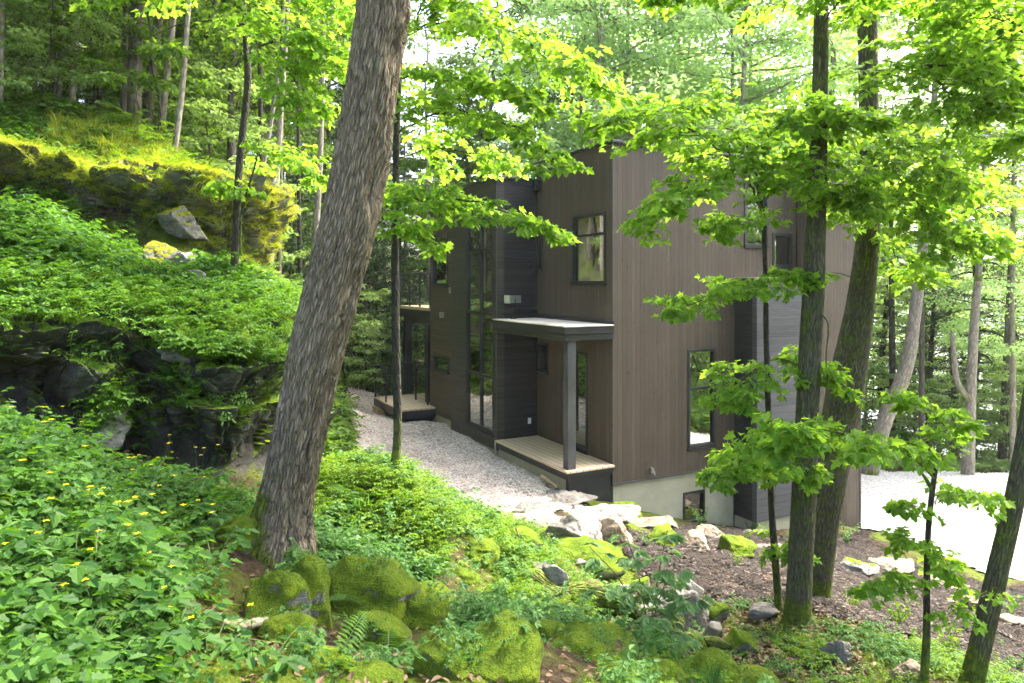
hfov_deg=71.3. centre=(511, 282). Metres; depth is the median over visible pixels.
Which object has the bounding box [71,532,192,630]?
celandine
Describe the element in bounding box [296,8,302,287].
woodland tree
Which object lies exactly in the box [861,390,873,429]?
understory tree
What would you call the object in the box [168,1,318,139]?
woodland tree
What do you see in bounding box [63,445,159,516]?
celandine
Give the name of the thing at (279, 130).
woodland tree
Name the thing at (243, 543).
celandine
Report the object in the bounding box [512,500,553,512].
boulder
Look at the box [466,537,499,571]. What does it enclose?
mossy rock
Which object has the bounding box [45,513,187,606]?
celandine
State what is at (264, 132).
understory tree
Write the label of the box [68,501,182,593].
celandine
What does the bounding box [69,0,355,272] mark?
ledge maple
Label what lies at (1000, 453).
woodland tree
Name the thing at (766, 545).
boulder
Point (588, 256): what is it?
window
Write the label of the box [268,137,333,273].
understory tree
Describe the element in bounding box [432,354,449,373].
window
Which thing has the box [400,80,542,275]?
woodland tree
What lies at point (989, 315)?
hemlock
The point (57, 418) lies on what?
celandine
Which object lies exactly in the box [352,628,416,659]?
fern
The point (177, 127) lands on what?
woodland tree
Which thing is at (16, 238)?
undergrowth
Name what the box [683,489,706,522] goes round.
window
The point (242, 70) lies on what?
woodland tree
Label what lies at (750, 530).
boulder
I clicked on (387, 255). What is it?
hemlock
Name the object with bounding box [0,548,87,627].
celandine
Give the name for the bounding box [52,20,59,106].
woodland tree
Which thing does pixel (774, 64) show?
woodland tree
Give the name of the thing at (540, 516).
boulder
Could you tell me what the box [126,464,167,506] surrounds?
celandine
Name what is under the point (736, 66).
woodland tree
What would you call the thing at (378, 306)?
hemlock
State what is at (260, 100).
woodland tree
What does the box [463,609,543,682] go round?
mossy rock
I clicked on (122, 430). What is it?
ledge rock
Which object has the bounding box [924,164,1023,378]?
woodland tree
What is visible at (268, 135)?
woodland tree
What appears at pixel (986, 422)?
understory tree
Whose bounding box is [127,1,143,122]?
woodland tree
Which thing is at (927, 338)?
woodland tree
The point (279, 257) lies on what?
woodland tree
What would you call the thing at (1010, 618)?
boulder
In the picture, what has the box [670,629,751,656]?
fallen log
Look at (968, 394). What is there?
woodland tree
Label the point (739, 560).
shrub
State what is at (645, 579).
boulder
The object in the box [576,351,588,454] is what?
window
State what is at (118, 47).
hemlock
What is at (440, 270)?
window
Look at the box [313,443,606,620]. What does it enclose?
undergrowth
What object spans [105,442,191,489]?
celandine
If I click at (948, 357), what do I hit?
hemlock
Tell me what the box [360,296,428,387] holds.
understory tree
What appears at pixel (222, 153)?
understory tree
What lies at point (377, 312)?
understory tree
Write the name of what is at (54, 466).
celandine
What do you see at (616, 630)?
mossy rock
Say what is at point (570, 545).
mossy rock
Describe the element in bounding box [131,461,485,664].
undergrowth
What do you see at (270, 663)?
mossy rock
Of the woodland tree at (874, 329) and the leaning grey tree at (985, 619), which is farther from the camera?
the woodland tree at (874, 329)
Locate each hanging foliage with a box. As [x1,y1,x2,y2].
[0,255,302,363]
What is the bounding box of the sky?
[37,0,1023,254]
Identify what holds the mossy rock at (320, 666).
on the ground at (184, 450)
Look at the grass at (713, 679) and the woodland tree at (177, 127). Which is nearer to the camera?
the grass at (713, 679)
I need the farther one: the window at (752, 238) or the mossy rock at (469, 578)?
the window at (752, 238)
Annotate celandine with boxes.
[0,418,100,476]
[0,459,134,553]
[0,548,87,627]
[2,519,117,612]
[4,472,121,549]
[6,497,171,599]
[9,406,54,466]
[38,500,171,608]
[39,394,71,426]
[39,406,93,446]
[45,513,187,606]
[47,548,156,628]
[51,562,176,680]
[58,472,110,496]
[59,421,111,459]
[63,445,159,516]
[64,483,156,557]
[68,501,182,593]
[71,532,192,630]
[72,577,224,661]
[74,486,143,541]
[102,454,172,499]
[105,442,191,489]
[120,493,181,536]
[125,427,191,450]
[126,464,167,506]
[128,404,165,431]
[131,551,241,616]
[133,496,212,559]
[140,455,190,483]
[140,474,220,543]
[140,504,211,575]
[141,434,213,482]
[146,565,232,648]
[158,454,232,504]
[164,606,282,682]
[169,444,236,488]
[172,476,236,526]
[188,499,259,576]
[226,603,311,682]
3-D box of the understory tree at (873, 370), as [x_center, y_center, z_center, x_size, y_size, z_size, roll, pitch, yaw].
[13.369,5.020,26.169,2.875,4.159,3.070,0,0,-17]
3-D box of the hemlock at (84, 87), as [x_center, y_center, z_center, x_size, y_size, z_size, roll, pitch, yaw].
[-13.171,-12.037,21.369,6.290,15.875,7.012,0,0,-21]
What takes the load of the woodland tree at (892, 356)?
on the ground at (184, 450)
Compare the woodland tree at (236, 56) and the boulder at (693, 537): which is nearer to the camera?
the boulder at (693, 537)
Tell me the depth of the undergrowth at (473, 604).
5.67 m
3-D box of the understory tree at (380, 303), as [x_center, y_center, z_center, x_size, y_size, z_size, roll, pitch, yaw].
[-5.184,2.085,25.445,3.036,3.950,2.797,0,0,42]
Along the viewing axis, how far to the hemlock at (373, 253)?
26.88 m
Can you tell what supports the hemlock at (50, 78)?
on the ground at (184, 450)
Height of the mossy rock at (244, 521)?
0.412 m
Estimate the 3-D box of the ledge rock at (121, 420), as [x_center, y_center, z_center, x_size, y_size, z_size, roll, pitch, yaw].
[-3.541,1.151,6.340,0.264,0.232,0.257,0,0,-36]
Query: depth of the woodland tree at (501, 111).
32.11 m
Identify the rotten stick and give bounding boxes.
[202,612,268,631]
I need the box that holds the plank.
[540,474,557,488]
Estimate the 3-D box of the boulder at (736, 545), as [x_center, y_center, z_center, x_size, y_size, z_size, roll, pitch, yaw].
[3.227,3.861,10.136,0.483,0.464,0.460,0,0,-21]
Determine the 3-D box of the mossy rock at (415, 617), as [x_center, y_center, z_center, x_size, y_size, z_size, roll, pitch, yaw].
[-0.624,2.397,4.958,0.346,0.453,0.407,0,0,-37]
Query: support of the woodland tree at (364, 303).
on the ground at (184, 450)
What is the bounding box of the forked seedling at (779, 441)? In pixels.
[712,385,1015,682]
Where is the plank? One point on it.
(544, 478)
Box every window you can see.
[431,233,447,286]
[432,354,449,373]
[464,216,493,436]
[535,237,542,270]
[535,342,548,374]
[570,211,605,284]
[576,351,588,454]
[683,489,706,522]
[687,348,717,450]
[743,184,769,247]
[772,233,793,268]
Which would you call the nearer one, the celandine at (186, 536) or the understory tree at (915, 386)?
the celandine at (186, 536)
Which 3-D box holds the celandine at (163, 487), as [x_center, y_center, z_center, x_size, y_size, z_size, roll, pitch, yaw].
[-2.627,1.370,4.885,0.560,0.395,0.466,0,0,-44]
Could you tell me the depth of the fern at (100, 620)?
2.90 m
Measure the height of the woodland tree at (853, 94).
27.847 m
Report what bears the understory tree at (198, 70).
on the ground at (184, 450)
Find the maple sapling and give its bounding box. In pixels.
[566,73,898,612]
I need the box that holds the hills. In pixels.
[881,244,1023,309]
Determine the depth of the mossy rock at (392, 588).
4.96 m
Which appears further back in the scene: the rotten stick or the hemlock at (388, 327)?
the hemlock at (388, 327)
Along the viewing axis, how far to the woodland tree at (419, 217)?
40.27 m
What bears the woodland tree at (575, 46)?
on the ground at (184, 450)
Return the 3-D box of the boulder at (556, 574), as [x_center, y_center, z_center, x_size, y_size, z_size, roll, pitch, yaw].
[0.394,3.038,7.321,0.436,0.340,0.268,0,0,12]
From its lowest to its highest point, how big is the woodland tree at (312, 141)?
17.098 m
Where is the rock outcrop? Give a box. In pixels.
[0,137,295,266]
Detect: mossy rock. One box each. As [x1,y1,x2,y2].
[216,514,257,554]
[243,570,310,619]
[244,645,287,667]
[250,611,317,647]
[281,554,332,628]
[284,643,357,682]
[329,555,421,620]
[348,610,411,651]
[355,659,403,682]
[402,592,452,629]
[412,633,488,682]
[419,580,451,609]
[453,566,481,587]
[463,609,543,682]
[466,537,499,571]
[473,534,684,629]
[505,525,541,546]
[532,619,564,641]
[551,620,610,661]
[552,535,625,578]
[589,621,640,651]
[613,651,641,667]
[646,656,689,682]
[686,647,745,682]
[690,637,706,654]
[738,664,779,682]
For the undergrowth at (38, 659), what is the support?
on the ground at (184, 450)
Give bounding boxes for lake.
[861,309,1022,455]
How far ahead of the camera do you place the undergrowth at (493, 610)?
3.78 m
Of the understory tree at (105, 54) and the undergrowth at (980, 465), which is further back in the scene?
the undergrowth at (980, 465)
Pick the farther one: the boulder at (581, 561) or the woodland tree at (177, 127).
the woodland tree at (177, 127)
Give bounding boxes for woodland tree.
[0,2,4,109]
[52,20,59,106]
[55,3,66,97]
[68,5,79,103]
[96,29,103,116]
[109,0,316,169]
[120,3,127,116]
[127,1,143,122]
[142,1,164,128]
[161,6,175,126]
[165,0,308,159]
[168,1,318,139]
[169,12,330,155]
[172,0,191,150]
[192,1,338,261]
[200,0,321,162]
[228,6,431,211]
[238,17,335,143]
[253,16,481,352]
[260,0,354,167]
[271,0,289,261]
[276,0,284,270]
[286,28,342,189]
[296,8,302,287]
[311,15,325,251]
[324,0,514,367]
[327,5,414,369]
[383,144,478,304]
[383,167,456,286]
[400,0,576,224]
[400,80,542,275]
[407,129,503,290]
[437,1,636,177]
[464,0,676,181]
[469,0,767,162]
[470,109,540,177]
[480,0,762,155]
[490,0,703,158]
[491,0,700,151]
[534,0,784,148]
[570,0,797,143]
[604,0,855,156]
[606,7,807,154]
[615,0,891,155]
[630,0,930,154]
[640,41,747,153]
[642,45,794,142]
[692,0,1023,276]
[726,4,969,415]
[760,106,888,392]
[761,57,937,349]
[831,11,973,466]
[838,10,1023,475]
[862,182,943,431]
[867,227,1000,426]
[867,283,946,430]
[867,291,918,432]
[867,301,928,385]
[869,221,907,375]
[873,221,996,448]
[880,107,935,438]
[890,81,1023,432]
[892,63,1023,474]
[897,264,1021,457]
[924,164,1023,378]
[937,56,1023,351]
[954,120,1023,468]
[954,258,1023,443]
[956,177,1023,399]
[968,3,1023,470]
[981,277,1023,448]
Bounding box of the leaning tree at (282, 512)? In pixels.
[249,0,411,568]
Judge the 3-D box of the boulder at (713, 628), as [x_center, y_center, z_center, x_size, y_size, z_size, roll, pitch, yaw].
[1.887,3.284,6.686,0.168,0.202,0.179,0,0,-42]
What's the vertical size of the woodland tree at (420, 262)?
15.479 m
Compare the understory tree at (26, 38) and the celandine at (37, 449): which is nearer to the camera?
the celandine at (37, 449)
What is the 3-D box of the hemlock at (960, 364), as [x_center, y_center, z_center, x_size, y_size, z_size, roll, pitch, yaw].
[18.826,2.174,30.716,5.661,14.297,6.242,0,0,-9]
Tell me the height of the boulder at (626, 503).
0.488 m
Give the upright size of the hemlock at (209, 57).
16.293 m
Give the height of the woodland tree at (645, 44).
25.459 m
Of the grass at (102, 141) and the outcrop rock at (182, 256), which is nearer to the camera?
the outcrop rock at (182, 256)
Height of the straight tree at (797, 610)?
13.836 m
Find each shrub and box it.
[636,531,653,544]
[690,503,710,525]
[728,552,743,564]
[840,522,861,543]
[842,589,861,605]
[878,596,917,624]
[936,622,963,651]
[998,637,1023,668]
[1001,605,1015,614]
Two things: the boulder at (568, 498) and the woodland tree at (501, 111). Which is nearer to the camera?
the boulder at (568, 498)
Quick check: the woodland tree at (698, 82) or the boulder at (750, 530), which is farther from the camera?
the woodland tree at (698, 82)
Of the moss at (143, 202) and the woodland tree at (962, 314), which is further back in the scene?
the woodland tree at (962, 314)
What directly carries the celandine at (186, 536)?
on the ground at (184, 450)
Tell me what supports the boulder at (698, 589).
on the ground at (184, 450)
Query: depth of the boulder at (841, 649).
5.95 m
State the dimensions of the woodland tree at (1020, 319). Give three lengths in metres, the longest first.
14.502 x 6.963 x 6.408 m
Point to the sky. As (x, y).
(408, 56)
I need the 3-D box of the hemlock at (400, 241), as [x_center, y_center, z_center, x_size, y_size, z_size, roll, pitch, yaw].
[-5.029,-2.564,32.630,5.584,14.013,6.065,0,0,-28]
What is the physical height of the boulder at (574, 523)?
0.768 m
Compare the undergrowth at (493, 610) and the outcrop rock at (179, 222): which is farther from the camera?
the outcrop rock at (179, 222)
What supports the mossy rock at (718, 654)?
on the ground at (184, 450)
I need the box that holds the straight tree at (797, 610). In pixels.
[634,0,918,629]
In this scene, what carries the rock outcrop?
on the ground at (184, 450)
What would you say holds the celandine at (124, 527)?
on the ground at (184, 450)
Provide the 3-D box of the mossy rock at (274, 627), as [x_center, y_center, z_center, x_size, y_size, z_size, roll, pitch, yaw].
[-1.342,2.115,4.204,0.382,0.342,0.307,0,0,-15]
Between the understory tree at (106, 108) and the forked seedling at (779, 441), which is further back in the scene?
the understory tree at (106, 108)
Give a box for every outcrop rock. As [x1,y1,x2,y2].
[142,240,180,266]
[156,205,208,240]
[172,252,195,263]
[187,269,205,282]
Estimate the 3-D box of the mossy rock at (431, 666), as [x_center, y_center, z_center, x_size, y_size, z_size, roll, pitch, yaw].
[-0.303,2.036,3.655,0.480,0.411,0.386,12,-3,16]
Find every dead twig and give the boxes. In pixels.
[203,599,243,605]
[225,625,291,646]
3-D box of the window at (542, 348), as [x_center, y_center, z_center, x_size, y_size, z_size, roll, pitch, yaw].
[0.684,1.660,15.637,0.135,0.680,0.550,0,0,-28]
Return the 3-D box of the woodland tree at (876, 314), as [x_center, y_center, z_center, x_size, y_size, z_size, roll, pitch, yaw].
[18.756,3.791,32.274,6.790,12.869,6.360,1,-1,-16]
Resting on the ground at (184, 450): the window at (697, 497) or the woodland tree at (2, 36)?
the woodland tree at (2, 36)
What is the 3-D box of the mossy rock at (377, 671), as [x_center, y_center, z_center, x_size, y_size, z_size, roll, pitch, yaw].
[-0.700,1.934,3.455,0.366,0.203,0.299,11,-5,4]
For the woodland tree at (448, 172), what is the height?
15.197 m
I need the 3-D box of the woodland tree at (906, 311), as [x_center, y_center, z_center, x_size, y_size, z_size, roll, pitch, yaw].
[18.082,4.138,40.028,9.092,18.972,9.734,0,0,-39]
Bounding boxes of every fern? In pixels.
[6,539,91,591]
[70,588,142,632]
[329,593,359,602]
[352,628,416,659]
[421,490,459,505]
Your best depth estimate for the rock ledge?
6.66 m
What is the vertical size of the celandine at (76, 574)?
0.449 m
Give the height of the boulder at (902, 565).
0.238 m
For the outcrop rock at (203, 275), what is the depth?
8.41 m
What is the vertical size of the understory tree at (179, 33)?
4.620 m
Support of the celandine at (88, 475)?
on the ground at (184, 450)
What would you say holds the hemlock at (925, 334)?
on the ground at (184, 450)
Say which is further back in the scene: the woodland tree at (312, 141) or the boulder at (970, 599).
the woodland tree at (312, 141)
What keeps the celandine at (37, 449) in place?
on the ground at (184, 450)
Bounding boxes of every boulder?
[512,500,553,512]
[516,509,562,526]
[530,561,568,585]
[540,488,597,506]
[540,510,602,539]
[559,503,640,523]
[575,558,585,566]
[599,517,633,545]
[612,501,641,517]
[629,515,677,528]
[631,576,649,594]
[637,589,707,630]
[645,522,679,546]
[681,529,709,550]
[686,579,703,598]
[696,524,723,537]
[703,609,708,622]
[704,621,722,637]
[709,601,729,622]
[718,534,757,557]
[723,627,759,656]
[743,529,764,532]
[747,602,777,620]
[757,543,787,549]
[817,640,851,665]
[840,557,879,575]
[868,557,914,573]
[889,658,919,682]
[921,574,970,591]
[947,595,978,608]
[999,613,1023,626]
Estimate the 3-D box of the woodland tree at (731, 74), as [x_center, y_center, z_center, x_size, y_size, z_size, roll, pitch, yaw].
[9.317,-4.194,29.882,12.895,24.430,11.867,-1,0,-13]
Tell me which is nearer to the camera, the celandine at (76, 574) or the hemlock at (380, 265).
the celandine at (76, 574)
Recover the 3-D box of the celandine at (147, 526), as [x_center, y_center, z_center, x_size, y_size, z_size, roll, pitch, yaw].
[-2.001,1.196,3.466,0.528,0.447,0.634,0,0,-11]
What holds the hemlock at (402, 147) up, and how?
on the ground at (184, 450)
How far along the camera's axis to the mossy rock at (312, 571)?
4.60 m
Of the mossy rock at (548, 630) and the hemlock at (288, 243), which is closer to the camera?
the mossy rock at (548, 630)
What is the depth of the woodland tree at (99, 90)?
14.96 m
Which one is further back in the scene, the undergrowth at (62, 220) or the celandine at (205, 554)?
the undergrowth at (62, 220)
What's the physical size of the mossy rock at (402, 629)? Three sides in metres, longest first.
0.433 x 0.354 x 0.337 m
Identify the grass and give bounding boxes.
[0,484,746,682]
[35,109,192,164]
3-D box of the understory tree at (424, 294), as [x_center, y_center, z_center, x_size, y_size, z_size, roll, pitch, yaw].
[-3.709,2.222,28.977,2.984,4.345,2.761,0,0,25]
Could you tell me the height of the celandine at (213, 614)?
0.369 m
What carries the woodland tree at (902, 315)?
on the ground at (184, 450)
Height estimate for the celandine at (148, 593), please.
0.387 m
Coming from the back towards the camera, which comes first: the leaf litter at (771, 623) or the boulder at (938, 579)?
the boulder at (938, 579)
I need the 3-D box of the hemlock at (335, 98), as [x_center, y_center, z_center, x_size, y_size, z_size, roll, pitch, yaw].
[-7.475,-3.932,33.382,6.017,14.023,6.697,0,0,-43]
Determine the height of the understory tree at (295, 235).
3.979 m
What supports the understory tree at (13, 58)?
on the ground at (184, 450)
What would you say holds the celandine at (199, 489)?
on the ground at (184, 450)
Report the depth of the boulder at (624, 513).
11.05 m
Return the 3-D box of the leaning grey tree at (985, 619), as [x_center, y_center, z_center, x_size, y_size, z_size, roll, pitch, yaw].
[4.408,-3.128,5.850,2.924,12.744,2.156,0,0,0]
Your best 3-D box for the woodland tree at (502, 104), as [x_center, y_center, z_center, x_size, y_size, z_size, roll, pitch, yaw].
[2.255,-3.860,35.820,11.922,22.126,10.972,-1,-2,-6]
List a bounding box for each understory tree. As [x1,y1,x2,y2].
[0,0,136,115]
[4,0,57,68]
[4,0,83,77]
[5,0,182,111]
[5,3,54,63]
[5,18,26,81]
[9,5,127,102]
[11,0,250,134]
[13,5,145,105]
[84,25,239,157]
[88,3,229,135]
[103,96,156,114]
[111,41,234,153]
[142,53,203,135]
[142,56,275,175]
[156,46,209,148]
[166,51,284,169]
[189,79,275,165]
[193,85,303,165]
[248,155,310,277]
[254,159,321,273]
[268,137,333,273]
[273,209,311,271]
[342,288,391,377]
[343,284,390,399]
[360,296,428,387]
[368,290,424,364]
[378,286,427,373]
[861,366,917,443]
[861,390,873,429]
[861,398,913,430]
[878,375,963,451]
[927,375,1004,462]
[953,359,1023,457]
[960,409,999,460]
[976,373,1023,449]
[982,386,1022,436]
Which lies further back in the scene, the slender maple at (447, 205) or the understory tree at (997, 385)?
the understory tree at (997, 385)
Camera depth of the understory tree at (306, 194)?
32.29 m
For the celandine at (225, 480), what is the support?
on the ground at (184, 450)
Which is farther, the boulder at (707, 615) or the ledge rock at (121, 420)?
the boulder at (707, 615)
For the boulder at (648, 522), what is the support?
on the mulch bed
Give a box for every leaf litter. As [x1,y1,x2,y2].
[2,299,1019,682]
[7,123,184,301]
[634,571,865,682]
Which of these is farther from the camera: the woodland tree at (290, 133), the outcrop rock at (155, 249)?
the woodland tree at (290, 133)
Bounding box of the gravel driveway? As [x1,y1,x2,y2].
[861,471,1023,579]
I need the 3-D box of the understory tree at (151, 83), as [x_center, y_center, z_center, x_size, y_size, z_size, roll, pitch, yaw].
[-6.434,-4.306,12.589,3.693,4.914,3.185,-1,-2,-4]
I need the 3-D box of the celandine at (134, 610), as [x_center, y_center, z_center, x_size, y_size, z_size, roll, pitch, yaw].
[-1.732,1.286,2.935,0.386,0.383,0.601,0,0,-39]
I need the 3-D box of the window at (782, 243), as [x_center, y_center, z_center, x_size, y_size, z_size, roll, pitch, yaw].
[5.813,-0.670,15.382,0.640,0.760,0.135,0,0,-28]
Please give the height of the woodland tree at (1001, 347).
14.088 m
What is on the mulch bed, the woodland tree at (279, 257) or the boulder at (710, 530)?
the boulder at (710, 530)
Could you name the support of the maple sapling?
on the ground at (184, 450)
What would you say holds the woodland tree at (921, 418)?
on the ground at (184, 450)
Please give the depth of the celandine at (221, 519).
5.04 m
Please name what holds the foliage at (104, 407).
on the rock ledge
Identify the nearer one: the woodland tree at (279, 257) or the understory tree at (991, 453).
the woodland tree at (279, 257)
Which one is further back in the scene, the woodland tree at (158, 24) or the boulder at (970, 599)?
the woodland tree at (158, 24)
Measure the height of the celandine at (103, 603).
0.425 m
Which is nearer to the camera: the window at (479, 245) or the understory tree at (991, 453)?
the window at (479, 245)
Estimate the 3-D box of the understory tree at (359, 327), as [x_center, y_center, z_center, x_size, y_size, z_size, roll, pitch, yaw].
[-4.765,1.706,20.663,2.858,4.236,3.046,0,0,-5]
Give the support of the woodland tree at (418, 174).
on the ground at (184, 450)
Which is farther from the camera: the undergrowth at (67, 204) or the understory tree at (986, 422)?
the understory tree at (986, 422)
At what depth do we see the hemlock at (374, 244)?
38.74 m
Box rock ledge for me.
[0,264,301,467]
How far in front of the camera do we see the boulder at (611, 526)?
9.79 m
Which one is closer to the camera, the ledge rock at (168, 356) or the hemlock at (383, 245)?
the ledge rock at (168, 356)
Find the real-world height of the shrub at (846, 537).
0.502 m
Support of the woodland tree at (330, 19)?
on the ground at (184, 450)
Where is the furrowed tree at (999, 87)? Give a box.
[760,0,1023,598]
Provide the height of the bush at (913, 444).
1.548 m
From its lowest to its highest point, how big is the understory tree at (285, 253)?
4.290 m
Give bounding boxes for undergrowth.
[0,87,297,271]
[0,99,279,329]
[0,104,270,317]
[0,386,260,682]
[1,109,132,297]
[3,660,49,682]
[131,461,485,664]
[167,457,1023,682]
[223,485,774,682]
[226,515,777,682]
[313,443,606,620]
[323,342,424,457]
[572,622,1023,682]
[861,452,1009,471]
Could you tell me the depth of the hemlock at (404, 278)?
22.70 m
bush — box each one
[887,429,931,467]
[908,439,942,451]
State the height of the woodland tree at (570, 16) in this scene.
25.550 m
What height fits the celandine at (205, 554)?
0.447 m
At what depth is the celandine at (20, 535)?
3.03 m
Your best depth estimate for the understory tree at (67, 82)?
18.05 m
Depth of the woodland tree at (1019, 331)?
37.26 m
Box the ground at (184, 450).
[0,124,1023,682]
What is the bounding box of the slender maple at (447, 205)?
[283,0,637,467]
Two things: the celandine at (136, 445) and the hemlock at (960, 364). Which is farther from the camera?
the hemlock at (960, 364)
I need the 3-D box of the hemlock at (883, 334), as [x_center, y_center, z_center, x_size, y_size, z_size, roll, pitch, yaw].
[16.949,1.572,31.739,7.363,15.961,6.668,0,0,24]
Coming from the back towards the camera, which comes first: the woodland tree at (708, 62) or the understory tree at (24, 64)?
the woodland tree at (708, 62)
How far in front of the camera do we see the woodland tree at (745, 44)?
26.68 m
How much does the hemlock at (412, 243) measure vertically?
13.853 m
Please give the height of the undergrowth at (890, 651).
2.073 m
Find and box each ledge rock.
[80,418,132,450]
[97,400,128,423]
[155,322,200,363]
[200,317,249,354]
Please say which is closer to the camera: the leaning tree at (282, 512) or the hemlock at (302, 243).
the leaning tree at (282, 512)
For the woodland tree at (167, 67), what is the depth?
13.75 m
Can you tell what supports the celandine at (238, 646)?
on the ground at (184, 450)
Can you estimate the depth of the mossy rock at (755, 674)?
5.57 m
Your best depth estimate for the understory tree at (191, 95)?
22.66 m
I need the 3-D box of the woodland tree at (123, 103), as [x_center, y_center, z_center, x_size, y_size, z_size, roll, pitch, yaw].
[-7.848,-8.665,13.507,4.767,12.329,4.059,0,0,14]
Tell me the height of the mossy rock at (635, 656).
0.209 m
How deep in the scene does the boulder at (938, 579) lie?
11.64 m
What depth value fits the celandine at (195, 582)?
3.49 m
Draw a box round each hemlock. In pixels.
[7,3,103,101]
[9,12,119,104]
[38,6,213,123]
[145,6,269,155]
[273,173,312,289]
[283,21,325,277]
[284,7,427,370]
[284,180,310,281]
[287,78,375,257]
[302,88,390,314]
[303,72,390,331]
[340,318,380,375]
[357,98,426,355]
[358,208,405,311]
[358,262,390,359]
[367,180,417,362]
[367,209,390,315]
[372,269,424,388]
[373,125,423,363]
[376,246,428,395]
[386,155,426,364]
[413,131,477,330]
[413,293,424,365]
[861,183,958,458]
[871,195,998,451]
[872,89,1023,460]
[895,239,992,459]
[896,212,1008,459]
[933,288,983,449]
[977,260,1023,457]
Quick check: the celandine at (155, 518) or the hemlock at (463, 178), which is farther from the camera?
the hemlock at (463, 178)
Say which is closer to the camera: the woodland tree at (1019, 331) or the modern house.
the modern house
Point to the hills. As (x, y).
(985, 257)
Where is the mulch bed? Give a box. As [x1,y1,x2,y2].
[622,523,1023,682]
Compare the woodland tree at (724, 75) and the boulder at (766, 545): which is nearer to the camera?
the boulder at (766, 545)
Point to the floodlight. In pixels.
(510, 299)
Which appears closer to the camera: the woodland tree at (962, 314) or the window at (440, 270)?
the window at (440, 270)
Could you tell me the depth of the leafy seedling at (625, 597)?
6.21 m
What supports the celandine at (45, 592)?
on the ground at (184, 450)
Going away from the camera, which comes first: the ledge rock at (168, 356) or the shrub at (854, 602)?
the ledge rock at (168, 356)
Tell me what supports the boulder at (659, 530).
on the ground at (184, 450)
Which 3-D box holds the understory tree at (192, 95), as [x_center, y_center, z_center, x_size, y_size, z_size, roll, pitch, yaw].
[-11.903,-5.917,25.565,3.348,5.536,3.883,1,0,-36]
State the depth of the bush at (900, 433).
23.64 m
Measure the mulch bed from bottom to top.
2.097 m
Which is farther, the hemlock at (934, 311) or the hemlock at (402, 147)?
the hemlock at (402, 147)
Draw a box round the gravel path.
[342,388,582,516]
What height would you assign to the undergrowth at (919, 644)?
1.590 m
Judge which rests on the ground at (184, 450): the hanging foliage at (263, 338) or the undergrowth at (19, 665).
the undergrowth at (19, 665)
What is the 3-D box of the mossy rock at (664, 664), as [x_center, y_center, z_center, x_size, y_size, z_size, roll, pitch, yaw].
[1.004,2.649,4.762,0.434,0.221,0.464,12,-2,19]
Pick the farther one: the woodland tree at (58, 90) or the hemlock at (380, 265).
the hemlock at (380, 265)
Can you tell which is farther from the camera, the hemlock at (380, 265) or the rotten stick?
the hemlock at (380, 265)
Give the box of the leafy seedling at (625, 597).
[580,530,715,652]
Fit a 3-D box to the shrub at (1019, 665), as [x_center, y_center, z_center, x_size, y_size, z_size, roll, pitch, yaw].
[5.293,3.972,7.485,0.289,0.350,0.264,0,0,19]
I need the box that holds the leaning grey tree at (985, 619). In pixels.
[881,0,1023,682]
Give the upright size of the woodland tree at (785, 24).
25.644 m
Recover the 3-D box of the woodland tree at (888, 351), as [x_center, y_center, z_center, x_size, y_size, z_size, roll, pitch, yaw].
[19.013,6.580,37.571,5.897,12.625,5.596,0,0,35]
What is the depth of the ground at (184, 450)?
6.65 m
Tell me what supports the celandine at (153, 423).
on the ground at (184, 450)
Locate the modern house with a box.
[372,139,860,529]
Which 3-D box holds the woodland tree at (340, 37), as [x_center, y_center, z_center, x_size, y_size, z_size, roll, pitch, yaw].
[-6.345,-5.867,29.970,10.157,18.924,9.325,0,0,0]
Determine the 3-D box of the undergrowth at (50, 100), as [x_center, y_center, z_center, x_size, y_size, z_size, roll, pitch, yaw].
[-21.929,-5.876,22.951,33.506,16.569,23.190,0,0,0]
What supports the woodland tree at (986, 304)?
on the ground at (184, 450)
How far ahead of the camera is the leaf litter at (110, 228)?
10.12 m
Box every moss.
[0,132,299,269]
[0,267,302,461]
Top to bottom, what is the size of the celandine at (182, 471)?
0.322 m
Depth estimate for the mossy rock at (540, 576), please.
7.02 m
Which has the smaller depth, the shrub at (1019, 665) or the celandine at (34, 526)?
the celandine at (34, 526)
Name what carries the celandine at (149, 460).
on the ground at (184, 450)
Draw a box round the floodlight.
[504,295,520,318]
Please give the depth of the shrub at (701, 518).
13.44 m
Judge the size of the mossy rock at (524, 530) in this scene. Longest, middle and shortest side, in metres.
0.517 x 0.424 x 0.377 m
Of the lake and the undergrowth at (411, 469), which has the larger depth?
the lake
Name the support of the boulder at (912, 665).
on the ground at (184, 450)

